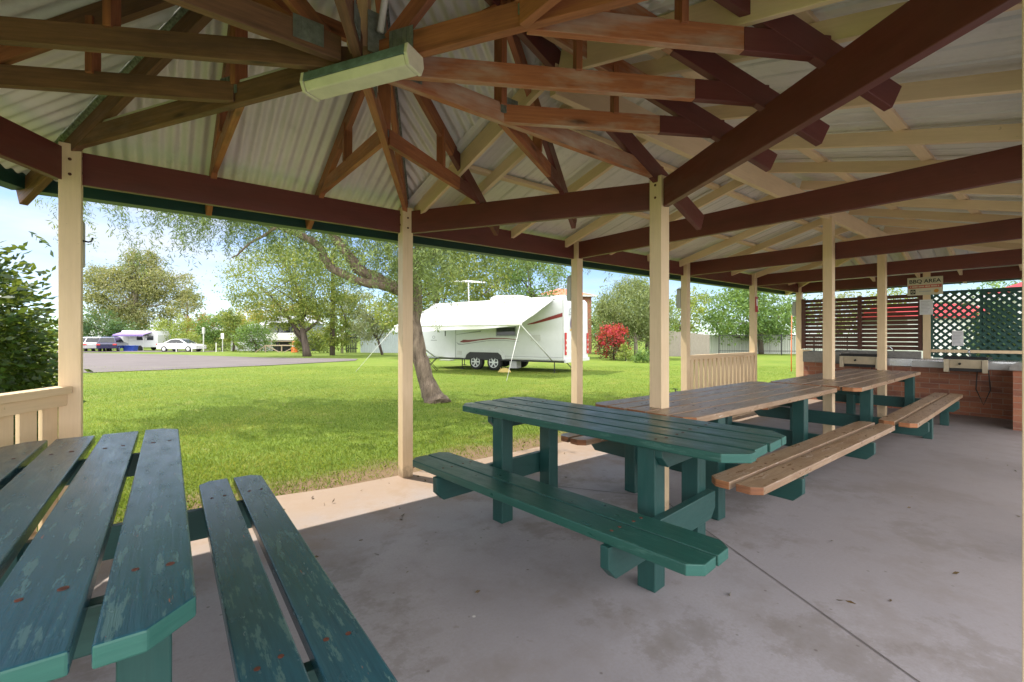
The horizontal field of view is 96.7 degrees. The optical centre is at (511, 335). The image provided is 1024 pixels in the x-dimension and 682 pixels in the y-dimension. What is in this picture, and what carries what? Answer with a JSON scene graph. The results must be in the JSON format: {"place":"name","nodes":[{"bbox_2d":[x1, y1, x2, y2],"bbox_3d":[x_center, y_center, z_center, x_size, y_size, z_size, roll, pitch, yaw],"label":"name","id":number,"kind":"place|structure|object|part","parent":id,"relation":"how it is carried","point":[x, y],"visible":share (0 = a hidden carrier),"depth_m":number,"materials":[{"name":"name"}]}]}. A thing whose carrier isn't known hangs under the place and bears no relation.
{"place":"outdoors","nodes":[
{"label":"outdoors","id":0,"kind":"place"},
{"bbox_2d":[47,351,213,351],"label":"car park path","id":1,"kind":"structure","parent":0,"point":[145,351],"depth_m":50.42,"materials":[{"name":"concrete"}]},
{"bbox_2d":[83,337,112,350],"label":"parked car","id":2,"kind":"object","parent":1,"relation":"on","point":[89,342],"visible":0.38,"depth_m":50.53,"materials":[{"name":"silver metal"}]},
{"bbox_2d":[96,337,127,351],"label":"parked car","id":3,"kind":"object","parent":1,"relation":"on","point":[109,343],"visible":0.86,"depth_m":50.31,"materials":[{"name":"blue paint"}]},
{"bbox_2d":[123,345,138,350],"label":"storage tub","id":4,"kind":"object","parent":1,"relation":"on","point":[130,348],"visible":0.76,"depth_m":52.85,"materials":[{"name":"blue plastic"}]},
{"bbox_2d":[156,339,205,351],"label":"parked car","id":5,"kind":"object","parent":1,"relation":"on","point":[185,344],"visible":0.96,"depth_m":50.12,"materials":[{"name":"white paint"}]},
{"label":"side window","id":6,"kind":"part","parent":5,"relation":"part of","materials":[{"name":"glass"}]},
{"bbox_2d":[202,327,204,351],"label":"power pedestal","id":7,"kind":"object","parent":1,"relation":"on","point":[203,330],"visible":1,"depth_m":49.95,"materials":[{"name":"white metal"}]},
{"bbox_2d":[49,353,356,372],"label":"road","id":8,"kind":"structure","parent":0,"point":[118,362],"depth_m":26.86,"materials":[{"name":"grey asphalt"}]},
{"bbox_2d":[13,337,795,531],"bbox_3d":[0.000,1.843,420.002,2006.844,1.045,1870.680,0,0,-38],"label":"lawn","id":9,"kind":"structure","parent":0,"point":[388,360],"depth_m":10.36,"materials":[{"name":"green plant"}]},
{"bbox_2d":[9,332,57,388],"bbox_3d":[-5.532,0.535,4.728,1.574,1.730,1.619,0,0,-38],"label":"sunlit bush","id":10,"kind":"object","parent":9,"relation":"on","point":[56,378],"visible":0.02,"depth_m":4.92,"materials":[{"name":"green plant"}]},
{"bbox_2d":[0,231,92,444],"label":"leafy bush","id":11,"kind":"object","parent":9,"relation":"on","point":[20,329],"visible":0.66,"depth_m":3.57,"materials":[{"name":"green plant"}]},
{"bbox_2d":[83,308,145,336],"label":"broad tree","id":12,"kind":"object","parent":9,"relation":"on","point":[113,328],"visible":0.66,"depth_m":61.22,"materials":[{"name":"green plant"}]},
{"bbox_2d":[52,245,210,330],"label":"gum tree","id":13,"kind":"object","parent":9,"relation":"on","point":[145,289],"visible":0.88,"depth_m":73.75,"materials":[{"name":"green plant"}]},
{"bbox_2d":[112,330,170,350],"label":"touring caravan","id":14,"kind":"object","parent":9,"relation":"on","point":[142,339],"visible":0.74,"depth_m":55.90,"materials":[{"name":"white metal"}]},
{"bbox_2d":[123,336,128,344],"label":"door","id":15,"kind":"structure","parent":14,"relation":"in","point":[125,338],"depth_m":55.89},
{"bbox_2d":[149,313,216,349],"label":"bush","id":16,"kind":"object","parent":9,"relation":"on","point":[182,325],"visible":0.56,"depth_m":57.59,"materials":[{"name":"green plant"}]},
{"bbox_2d":[164,288,205,322],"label":"thin tree","id":17,"kind":"object","parent":9,"relation":"on","point":[186,304],"visible":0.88,"depth_m":69.98,"materials":[{"name":"green plant"}]},
{"bbox_2d":[181,312,220,348],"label":"autumn tree","id":18,"kind":"object","parent":9,"relation":"on","point":[191,327],"visible":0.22,"depth_m":63.29,"materials":[{"name":"green plant"}]},
{"bbox_2d":[186,310,230,350],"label":"young tree","id":19,"kind":"object","parent":9,"relation":"on","point":[209,335],"visible":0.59,"depth_m":55.14,"materials":[{"name":"green plant"}]},
{"bbox_2d":[202,337,235,350],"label":"hedge","id":20,"kind":"object","parent":9,"relation":"on","point":[226,346],"visible":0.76,"depth_m":54.32,"materials":[{"name":"green plant"}]},
{"bbox_2d":[221,333,223,351],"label":"sign post","id":21,"kind":"object","parent":9,"relation":"on","point":[222,336],"visible":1,"depth_m":49.95,"materials":[{"name":"white paint"}]},
{"bbox_2d":[215,307,250,350],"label":"upright tree","id":22,"kind":"object","parent":9,"relation":"on","point":[229,320],"visible":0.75,"depth_m":51.55,"materials":[{"name":"green plant"}]},
{"bbox_2d":[234,341,243,351],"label":"young palm bush","id":23,"kind":"object","parent":9,"relation":"on","point":[241,347],"visible":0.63,"depth_m":50.58,"materials":[{"name":"green plant"}]},
{"bbox_2d":[231,323,272,350],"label":"pale roofed house","id":24,"kind":"structure","parent":9,"relation":"on","point":[251,339],"depth_m":55.00,"materials":[{"name":"white paint"}]},
{"bbox_2d":[227,315,282,351],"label":"round bush","id":25,"kind":"object","parent":9,"relation":"on","point":[254,333],"visible":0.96,"depth_m":48.65,"materials":[{"name":"green plant"}]},
{"bbox_2d":[191,236,350,356],"bbox_3d":[-17.987,-3.513,35.824,10.757,10.484,9.218,0,0,14],"label":"roadside tree","id":26,"kind":"object","parent":9,"relation":"on","point":[303,303],"visible":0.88,"depth_m":35.15,"materials":[{"name":"green plant"}]},
{"bbox_2d":[256,345,298,351],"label":"rail fence","id":27,"kind":"object","parent":9,"relation":"on","point":[274,349],"visible":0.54,"depth_m":47.95,"materials":[{"name":"metal"}]},
{"bbox_2d":[234,299,324,325],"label":"golden tree","id":28,"kind":"object","parent":9,"relation":"on","point":[267,315],"visible":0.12,"depth_m":64.70,"materials":[{"name":"green plant"}]},
{"bbox_2d":[261,316,324,350],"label":"raised cabin","id":29,"kind":"object","parent":9,"relation":"on","point":[283,337],"visible":0.3,"depth_m":53.97,"materials":[{"name":"white"}]},
{"bbox_2d":[281,327,289,332],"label":"window","id":30,"kind":"structure","parent":29,"relation":"in","point":[285,331],"depth_m":53.97,"materials":[{"name":"grey glass"}]},
{"bbox_2d":[288,322,337,352],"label":"screening bush","id":31,"kind":"object","parent":9,"relation":"on","point":[316,338],"visible":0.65,"depth_m":44.93,"materials":[{"name":"green plant"}]},
{"bbox_2d":[307,243,370,354],"bbox_3d":[-14.573,-3.512,38.534,5.874,10.320,4.978,0,0,-38],"label":"straight tree","id":32,"kind":"object","parent":9,"relation":"on","point":[333,340],"visible":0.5,"depth_m":38.41,"materials":[{"name":"green plant"}]},
{"bbox_2d":[35,197,648,403],"bbox_3d":[-3.020,-1.804,9.437,13.635,6.959,6.836,0,0,-6],"label":"pepper tree","id":33,"kind":"object","parent":9,"relation":"on","point":[373,279],"visible":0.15,"depth_m":9.06,"materials":[{"name":"green plant"}]},
{"bbox_2d":[319,286,378,352],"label":"slender tree","id":34,"kind":"object","parent":9,"relation":"on","point":[359,306],"visible":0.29,"depth_m":44.70,"materials":[{"name":"green plant"}]},
{"bbox_2d":[346,334,357,352],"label":"bush","id":35,"kind":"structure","parent":9,"relation":"on","point":[353,349],"depth_m":46.98,"materials":[{"name":"green plant"}]},
{"bbox_2d":[337,293,397,354],"bbox_3d":[-12.360,-1.053,40.052,5.666,5.496,4.123,0,0,-23],"label":"leaning tree","id":36,"kind":"object","parent":9,"relation":"on","point":[370,320],"visible":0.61,"depth_m":39.45,"materials":[{"name":"green plant"}]},
{"bbox_2d":[360,332,426,352],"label":"sheet fence","id":37,"kind":"object","parent":9,"relation":"on","point":[390,345],"visible":0.23,"depth_m":46.32,"materials":[{"name":"beige metal"}]},
{"bbox_2d":[356,241,520,334],"bbox_3d":[-4.849,-3.280,33.329,12.151,9.751,8.290,0,0,-8],"label":"shady tree","id":38,"kind":"object","parent":9,"relation":"on","point":[479,291],"visible":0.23,"depth_m":32.23,"materials":[{"name":"green plant"}]},
{"bbox_2d":[36,301,854,345],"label":"treeline","id":39,"kind":"object","parent":9,"relation":"on","point":[171,333],"visible":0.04,"depth_m":102.98,"materials":[{"name":"green plant"}]},
{"bbox_2d":[357,280,589,380],"bbox_3d":[-1.691,-0.551,18.876,8.812,4.020,6.246,0,0,32],"label":"caravan","id":40,"kind":"object","parent":9,"relation":"on","point":[477,334],"visible":0.88,"depth_m":18.43,"materials":[{"name":"white metal"}]},
{"bbox_2d":[444,330,454,356],"bbox_3d":[-2.801,-0.016,20.378,0.680,1.950,0.024,0,0,32],"label":"door","id":41,"kind":"structure","parent":40,"relation":"in","point":[449,335],"depth_m":20.38,"materials":[{"name":"white metal"}]},
{"bbox_2d":[496,326,515,335],"bbox_3d":[-0.251,-0.186,18.783,1.010,0.410,0.025,0,0,32],"label":"window","id":42,"kind":"structure","parent":40,"relation":"in","point":[511,330],"depth_m":18.75,"materials":[{"name":"grey glass"}]},
{"bbox_2d":[498,368,510,371],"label":"levelling ramp","id":43,"kind":"structure","parent":9,"relation":"on","point":[504,370],"depth_m":18.08,"materials":[{"name":"yellow plastic"}]},
{"bbox_2d":[487,257,570,297],"bbox_3d":[0.717,-3.110,34.790,7.977,9.448,6.833,0,0,-20],"label":"leafy tree","id":44,"kind":"object","parent":9,"relation":"on","point":[525,288],"visible":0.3,"depth_m":34.20,"materials":[{"name":"green plant"}]},
{"bbox_2d":[537,289,597,353],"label":"brick house","id":45,"kind":"structure","parent":9,"relation":"on","point":[587,297],"depth_m":43.74,"materials":[{"name":"brick"}]},
{"bbox_2d":[591,299,607,348],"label":"distant tree","id":46,"kind":"object","parent":9,"relation":"on","point":[592,330],"visible":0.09,"depth_m":69.80,"materials":[{"name":"green plant"}]},
{"bbox_2d":[590,322,636,360],"bbox_3d":[6.526,0.456,29.481,3.225,2.786,2.944,0,0,-10],"label":"flowering bush","id":47,"kind":"object","parent":9,"relation":"on","point":[616,341],"visible":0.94,"depth_m":29.11,"materials":[{"name":"red plant"}]},
{"bbox_2d":[615,343,632,360],"bbox_3d":[7.088,0.961,28.005,1.356,1.175,1.282,0,0,-20],"label":"variegated shrub","id":48,"kind":"object","parent":9,"relation":"on","point":[625,354],"visible":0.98,"depth_m":27.89,"materials":[{"name":"green plant"}]},
{"bbox_2d":[626,348,649,362],"bbox_3d":[7.441,1.270,25.998,2.018,1.256,1.527,0,0,-38],"label":"round shrub","id":49,"kind":"object","parent":9,"relation":"on","point":[642,358],"visible":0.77,"depth_m":25.68,"materials":[{"name":"green plant"}]},
{"bbox_2d":[595,292,680,354],"bbox_3d":[11.198,-1.518,39.266,6.563,6.340,7.047,0,0,-38],"label":"backdrop tree","id":50,"kind":"object","parent":9,"relation":"on","point":[646,344],"visible":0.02,"depth_m":38.82,"materials":[{"name":"green plant"}]},
{"bbox_2d":[589,274,692,358],"bbox_3d":[8.187,-1.561,31.358,7.220,6.296,5.994,0,0,-38],"label":"willow tree","id":51,"kind":"object","parent":9,"relation":"on","point":[617,309],"visible":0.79,"depth_m":30.75,"materials":[{"name":"green plant"}]},
{"bbox_2d":[669,331,709,355],"bbox_3d":[13.864,0.643,36.024,3.527,2.162,0.072,0,0,0],"label":"paling fence","id":52,"kind":"object","parent":9,"relation":"on","point":[699,343],"visible":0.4,"depth_m":35.99,"materials":[{"name":"beige wood"}]},
{"bbox_2d":[669,284,710,331],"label":"tree","id":53,"kind":"object","parent":9,"relation":"on","point":[694,299],"visible":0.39,"depth_m":39.61,"materials":[{"name":"green plant"}]},
{"bbox_2d":[690,287,820,353],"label":"spreading tree","id":54,"kind":"object","parent":9,"relation":"on","point":[741,306],"visible":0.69,"depth_m":41.20,"materials":[{"name":"green plant"}]},
{"bbox_2d":[718,334,847,354],"bbox_3d":[23.100,0.752,39.000,10.072,1.819,0.070,0,0,12],"label":"bar fence","id":55,"kind":"object","parent":9,"relation":"on","point":[719,335],"visible":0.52,"depth_m":39.18,"materials":[{"name":"black"}]},
{"bbox_2d":[710,335,856,353],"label":"sheet fence","id":56,"kind":"object","parent":9,"relation":"on","point":[745,346],"visible":0.2,"depth_m":42.89,"materials":[{"name":"grey metal"}]},
{"bbox_2d":[791,316,791,370],"bbox_3d":[11.488,0.310,18.701,0.048,2.300,0.033,0,0,-5],"label":"marker pole","id":57,"kind":"object","parent":9,"relation":"on","point":[791,343],"visible":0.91,"depth_m":18.68,"materials":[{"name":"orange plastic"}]},
{"bbox_2d":[805,291,874,333],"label":"distant tree","id":58,"kind":"object","parent":9,"relation":"on","point":[840,295],"visible":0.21,"depth_m":59.38,"materials":[{"name":"green plant"}]},
{"bbox_2d":[865,288,949,308],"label":"distant tree","id":59,"kind":"object","parent":9,"relation":"on","point":[895,292],"visible":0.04,"depth_m":61.25,"materials":[{"name":"green plant"}]},
{"bbox_2d":[862,304,989,357],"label":"red topped shed","id":60,"kind":"structure","parent":9,"relation":"on","point":[950,327],"depth_m":14.61,"materials":[{"name":"metal"}]},
{"bbox_2d":[931,324,958,357],"bbox_3d":[13.799,0.520,14.499,0.800,1.800,0.017,0,0,6],"label":"door","id":61,"kind":"structure","parent":60,"relation":"in","point":[940,327],"depth_m":14.49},
{"bbox_2d":[910,293,1021,326],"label":"tree","id":62,"kind":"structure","parent":9,"relation":"on","point":[967,300],"depth_m":20.04,"materials":[{"name":"plant"}]},
{"bbox_2d":[956,280,1021,362],"bbox_3d":[9.546,0.418,8.353,2.089,3.083,2.196,0,0,-38],"label":"dark hedge","id":63,"kind":"object","parent":9,"relation":"on","point":[978,334],"visible":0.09,"depth_m":8.49,"materials":[{"name":"green plant"}]},
{"bbox_2d":[960,280,1021,293],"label":"distant tree","id":64,"kind":"object","parent":9,"relation":"on","point":[992,284],"visible":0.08,"depth_m":59.51,"materials":[{"name":"green plant"}]},
{"bbox_2d":[997,282,1021,292],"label":"red roofed house","id":65,"kind":"structure","parent":9,"relation":"on","point":[1018,284],"depth_m":34.77,"materials":[{"name":"metal"}]},
{"bbox_2d":[0,186,1021,336],"label":"sky","id":66,"kind":"structure","parent":0,"point":[16,219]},
{"bbox_2d":[49,399,1021,681],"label":"concrete floor","id":67,"kind":"structure","parent":0,"point":[549,601],"depth_m":2.34,"materials":[{"name":"grey concrete"}]},
{"bbox_2d":[0,428,397,681],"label":"picnic table","id":68,"kind":"object","parent":67,"relation":"on","point":[56,619],"visible":1,"depth_m":1.25,"materials":[{"name":"green paint"}]},
{"bbox_2d":[0,0,1023,681],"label":"picnic shelter","id":69,"kind":"object","parent":67,"relation":"on","point":[826,148],"visible":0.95,"depth_m":2.81,"materials":[{"name":"beige paint"}]},
{"bbox_2d":[0,386,71,539],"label":"balustrade","id":70,"kind":"object","parent":69,"relation":"attached to","point":[24,406],"visible":0.46,"depth_m":2.51,"materials":[{"name":"beige paint"}]},
{"bbox_2d":[83,221,84,267],"bbox_3d":[-2.741,-0.585,2.841,0.110,0.310,0.083,0,0,-38],"label":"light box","id":71,"kind":"object","parent":69,"relation":"attached to","point":[83,245],"visible":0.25,"depth_m":2.85,"materials":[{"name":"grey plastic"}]},
{"bbox_2d":[300,42,423,101],"bbox_3d":[-0.633,-1.088,1.897,0.548,0.080,0.120,0,0,22],"label":"fluorescent lamp","id":72,"kind":"object","parent":69,"relation":"attached to","point":[392,64],"visible":1,"depth_m":1.85,"materials":[{"name":"plastic"}]},
{"bbox_2d":[566,275,570,300],"bbox_3d":[0.730,-0.585,5.594,0.110,0.310,0.083,0,0,-38],"label":"light box","id":73,"kind":"object","parent":69,"relation":"attached to","point":[568,291],"visible":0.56,"depth_m":5.56,"materials":[{"name":"grey plastic"}]},
{"bbox_2d":[676,288,680,307],"bbox_3d":[2.618,-0.585,7.092,0.110,0.310,0.083,0,0,-38],"label":"light box","id":74,"kind":"object","parent":69,"relation":"attached to","point":[678,300],"visible":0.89,"depth_m":7.05,"materials":[{"name":"grey plastic"}]},
{"bbox_2d":[690,352,753,389],"bbox_3d":[3.578,0.755,7.732,2.200,0.910,0.090,0,0,-38],"label":"balustrade","id":75,"kind":"object","parent":69,"relation":"attached to","point":[728,368],"visible":0.49,"depth_m":7.64,"materials":[{"name":"beige paint"}]},
{"bbox_2d":[755,297,757,311],"bbox_3d":[4.518,-0.580,8.398,0.090,0.280,0.016,0,0,-38],"label":"extinguisher sign","id":76,"kind":"object","parent":69,"relation":"attached to","point":[756,304],"visible":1,"depth_m":8.38,"materials":[{"name":"red plastic"}]},
{"bbox_2d":[792,302,795,315],"bbox_3d":[6.136,-0.585,9.882,0.110,0.310,0.083,0,0,-38],"label":"light box","id":77,"kind":"object","parent":69,"relation":"attached to","point":[793,308],"visible":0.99,"depth_m":9.84,"materials":[{"name":"grey plastic"}]},
{"bbox_2d":[802,294,922,350],"bbox_3d":[6.843,-0.258,9.007,0.080,1.055,1.950,0,0,-38],"label":"slat screen","id":78,"kind":"object","parent":69,"relation":"attached to","point":[864,319],"visible":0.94,"depth_m":8.93,"materials":[{"name":"brown wood"}]},
{"bbox_2d":[907,276,942,295],"bbox_3d":[7.410,-0.895,8.168,0.020,0.320,0.480,0,0,-38],"label":"barbecue sign","id":79,"kind":"object","parent":69,"relation":"attached to","point":[933,285],"visible":1,"depth_m":8.16,"materials":[{"name":"beige metal"}]},
{"bbox_2d":[920,299,932,314],"bbox_3d":[7.423,-0.515,8.153,0.006,0.270,0.180,0,0,-38],"label":"paper notice","id":80,"kind":"object","parent":69,"relation":"attached to","point":[926,307],"visible":1,"depth_m":8.15,"materials":[{"name":"white paper"}]},
{"bbox_2d":[931,287,1021,359],"bbox_3d":[8.025,-0.200,7.507,0.034,1.180,1.680,0,0,-38],"label":"lattice panel","id":81,"kind":"object","parent":69,"relation":"attached to","point":[983,292],"visible":0.91,"depth_m":7.67,"materials":[{"name":"green paint"}]},
{"bbox_2d":[952,331,963,345],"bbox_3d":[7.699,0.040,7.861,0.006,0.260,0.145,0,0,-38],"label":"paper notice","id":82,"kind":"object","parent":81,"relation":"attached to","point":[957,338],"visible":1,"depth_m":7.86,"materials":[{"name":"white paper"}]},
{"bbox_2d":[931,349,1021,353],"bbox_3d":[8.014,0.265,7.505,0.070,0.050,1.630,0,0,-38],"label":"shelf rail","id":83,"kind":"object","parent":69,"relation":"attached to","point":[980,351],"visible":1,"depth_m":7.65,"materials":[{"name":"beige paint"}]},
{"bbox_2d":[980,289,1021,356],"bbox_3d":[8.475,-0.220,7.391,0.034,1.120,1.220,0,0,-38],"label":"lattice panel","id":84,"kind":"object","parent":69,"relation":"attached to","point":[983,331],"visible":0.15,"depth_m":7.69,"materials":[{"name":"green paint"}]},
{"bbox_2d":[124,441,1017,603],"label":"leaf litter","id":85,"kind":"object","parent":67,"relation":"on","point":[955,572],"visible":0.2,"depth_m":3.20,"materials":[{"name":"brown plant"}]},
{"bbox_2d":[413,397,785,592],"bbox_3d":[0.367,0.887,2.731,1.083,0.766,2.042,0,0,-43],"label":"picnic table","id":86,"kind":"object","parent":67,"relation":"on","point":[651,539],"visible":1,"depth_m":2.35,"materials":[{"name":"green paint"}]},
{"bbox_2d":[561,381,894,520],"bbox_3d":[1.962,0.894,4.048,2.907,0.751,1.735,0,0,-38],"label":"picnic table","id":87,"kind":"object","parent":67,"relation":"on","point":[781,473],"visible":0.81,"depth_m":3.55,"materials":[{"name":"green paint"}]},
{"bbox_2d":[754,369,962,441],"bbox_3d":[4.583,0.894,6.025,3.634,0.751,1.695,0,0,-40],"label":"picnic table","id":88,"kind":"object","parent":67,"relation":"on","point":[913,416],"visible":0.71,"depth_m":5.42,"materials":[{"name":"green paint"}]},
{"bbox_2d":[799,346,1020,419],"bbox_3d":[6.890,0.725,8.279,0.670,1.090,3.140,0,0,-38],"label":"brick barbecue counter","id":89,"kind":"object","parent":67,"relation":"on","point":[933,377],"visible":0.62,"depth_m":7.47,"materials":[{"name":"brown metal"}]},
{"bbox_2d":[839,353,887,393],"bbox_3d":[6.406,0.689,8.273,0.536,0.738,0.628,0,0,-38],"label":"barbecue","id":90,"kind":"object","parent":89,"relation":"in","point":[855,360],"visible":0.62,"depth_m":8.16,"materials":[{"name":"beige metal"}]},
{"bbox_2d":[943,356,992,404],"bbox_3d":[7.245,0.689,7.215,0.536,0.738,0.528,0,0,-38],"label":"barbecue","id":91,"kind":"object","parent":89,"relation":"in","point":[972,364],"visible":1,"depth_m":7.05,"materials":[{"name":"beige metal"}]},
{"bbox_2d":[1009,362,1021,430],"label":"brick pier","id":92,"kind":"structure","parent":0,"point":[1016,368],"depth_m":6.11,"materials":[{"name":"red brick"}]}
]}

